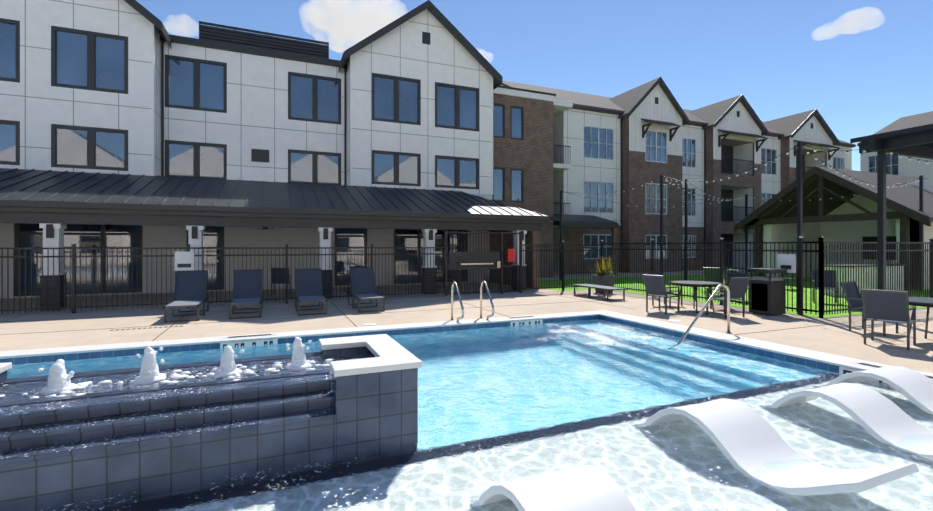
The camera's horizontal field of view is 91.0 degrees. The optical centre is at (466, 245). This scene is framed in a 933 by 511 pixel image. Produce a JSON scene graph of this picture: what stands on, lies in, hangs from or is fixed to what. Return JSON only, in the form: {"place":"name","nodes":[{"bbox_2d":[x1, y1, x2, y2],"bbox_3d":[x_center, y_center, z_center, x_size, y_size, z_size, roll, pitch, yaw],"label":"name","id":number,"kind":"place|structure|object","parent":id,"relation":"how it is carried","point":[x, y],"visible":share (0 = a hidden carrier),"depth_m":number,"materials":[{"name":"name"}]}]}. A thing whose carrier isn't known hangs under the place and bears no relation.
{"place":"outdoors","nodes":[
{"label":"outdoors","id":0,"kind":"place"},
{"bbox_2d":[0,0,555,298],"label":"building","id":1,"kind":"structure","parent":0,"point":[419,97],"depth_m":18.07,"materials":[{"name":"white paint"}]},
{"bbox_2d":[0,168,552,287],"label":"awning","id":2,"kind":"object","parent":1,"relation":"attached to","point":[32,196],"visible":1,"depth_m":14.41,"materials":[{"name":"black metal"}]},
{"bbox_2d":[0,270,932,373],"bbox_3d":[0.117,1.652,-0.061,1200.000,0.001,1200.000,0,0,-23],"label":"ground","id":3,"kind":"structure","parent":0,"point":[841,339],"depth_m":10.42,"materials":[{"name":"beige concrete"}]},
{"bbox_2d":[39,223,526,310],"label":"columns","id":4,"kind":"structure","parent":3,"relation":"on","point":[53,235],"depth_m":13.00,"materials":[{"name":"white"}]},
{"bbox_2d":[163,267,627,322],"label":"lounge chairs","id":5,"kind":"object","parent":3,"relation":"on","point":[190,288],"visible":0.98,"depth_m":11.55,"materials":[{"name":"grey"}]},
{"bbox_2d":[2,291,848,340],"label":"deck joints","id":6,"kind":"object","parent":3,"relation":"on","point":[368,324],"visible":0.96,"depth_m":10.13,"materials":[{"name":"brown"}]},
{"bbox_2d":[0,315,859,371],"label":"tile","id":7,"kind":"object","parent":3,"relation":"in","point":[826,366],"depth_m":7.79,"materials":[{"name":"blue tile"}]},
{"bbox_2d":[0,346,417,510],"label":"fountain","id":8,"kind":"object","parent":7,"relation":"on","point":[377,411],"visible":0.54,"depth_m":3.51,"materials":[{"name":"tile"}]},
{"bbox_2d":[0,337,332,398],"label":"fountain jets","id":9,"kind":"object","parent":8,"relation":"on","point":[60,384],"visible":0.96,"depth_m":3.94,"materials":[{"name":"white liquid"}]},
{"bbox_2d":[0,355,369,459],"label":"basin water","id":10,"kind":"structure","parent":8,"relation":"in","point":[12,391],"depth_m":3.62,"materials":[{"name":"blue liquid"}]},
{"bbox_2d":[0,334,422,376],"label":"fountain wall cap","id":11,"kind":"object","parent":8,"relation":"on","point":[389,352],"visible":1,"depth_m":4.14,"materials":[{"name":"white concrete"}]},
{"bbox_2d":[7,319,830,442],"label":"deep water","id":12,"kind":"structure","parent":7,"relation":"on","point":[474,380],"depth_m":6.51,"materials":[{"name":"blue liquid"}]},
{"bbox_2d":[31,371,932,510],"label":"tanning ledge","id":13,"kind":"object","parent":7,"relation":"on","point":[683,465],"depth_m":3.59,"materials":[{"name":"white"}]},
{"bbox_2d":[478,465,636,510],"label":"lounger","id":14,"kind":"object","parent":13,"relation":"on","point":[585,488],"visible":0.9,"depth_m":2.76,"materials":[{"name":"white plastic"}]},
{"bbox_2d":[644,398,918,495],"bbox_3d":[2.368,1.682,3.855,0.680,0.468,1.940,0,0,-23],"label":"lounger","id":15,"kind":"object","parent":13,"relation":"on","point":[746,438],"visible":0.58,"depth_m":3.78,"materials":[{"name":"white plastic"}]},
{"bbox_2d":[771,383,932,457],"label":"lounger","id":16,"kind":"object","parent":13,"relation":"on","point":[875,414],"visible":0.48,"depth_m":4.41,"materials":[{"name":"white plastic"}]},
{"bbox_2d":[824,366,932,413],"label":"lounger","id":17,"kind":"object","parent":13,"relation":"on","point":[914,387],"visible":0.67,"depth_m":5.17,"materials":[{"name":"white plastic"}]},
{"bbox_2d":[0,231,932,317],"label":"fences","id":18,"kind":"object","parent":3,"relation":"on","point":[470,260],"visible":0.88,"depth_m":12.36,"materials":[{"name":"black metal"}]},
{"bbox_2d":[0,310,932,375],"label":"coping","id":19,"kind":"object","parent":3,"relation":"on","point":[832,359],"visible":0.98,"depth_m":7.92,"materials":[{"name":"white concrete"}]},
{"bbox_2d":[220,316,932,382],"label":"depth markers","id":20,"kind":"object","parent":19,"relation":"attached to","point":[843,370],"visible":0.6,"depth_m":8.00,"materials":[{"name":"white"}]},
{"bbox_2d":[450,280,731,344],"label":"rails","id":21,"kind":"object","parent":19,"relation":"on","point":[689,327],"visible":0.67,"depth_m":8.66,"materials":[{"name":"silver metal"}]},
{"bbox_2d":[272,264,932,349],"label":"outdoor chairs","id":22,"kind":"object","parent":3,"relation":"on","point":[885,306],"visible":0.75,"depth_m":10.42,"materials":[{"name":"grey metal"}]},
{"bbox_2d":[589,256,615,293],"bbox_3d":[4.734,0.978,16.026,0.929,1.348,0.861,0,0,7],"label":"planter","id":23,"kind":"object","parent":3,"relation":"on","point":[605,276],"visible":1,"depth_m":15.88,"materials":[{"name":"grey concrete"}]},
{"bbox_2d":[747,268,786,314],"bbox_3d":[7.279,1.092,11.113,0.580,1.080,0.580,0,0,-23],"label":"trash can","id":24,"kind":"object","parent":3,"relation":"on","point":[767,295],"visible":0.96,"depth_m":10.92,"materials":[{"name":"grey metal"}]},
{"bbox_2d":[136,0,932,170],"label":"sky","id":25,"kind":"structure","parent":0,"point":[865,66],"materials":[{"name":"blue"}]},
{"bbox_2d":[501,76,932,275],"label":"building","id":26,"kind":"structure","parent":0,"point":[649,131],"depth_m":29.36,"materials":[{"name":"grey"}]},
{"bbox_2d":[540,273,928,317],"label":"lawn","id":27,"kind":"structure","parent":0,"point":[631,282],"depth_m":16.53,"materials":[{"name":"green plant"}]},
{"bbox_2d":[560,124,932,313],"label":"pergola","id":28,"kind":"object","parent":27,"relation":"on","point":[917,141],"visible":0.77,"depth_m":10.28,"materials":[{"name":"black metal"}]},
{"bbox_2d":[565,145,932,207],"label":"string lights","id":29,"kind":"object","parent":28,"relation":"attached to","point":[823,163],"visible":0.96,"depth_m":15.24,"materials":[{"name":"black"}]},
{"bbox_2d":[734,166,932,296],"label":"pavilion","id":30,"kind":"structure","parent":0,"point":[850,217],"depth_m":20.99,"materials":[{"name":"beige paint"}]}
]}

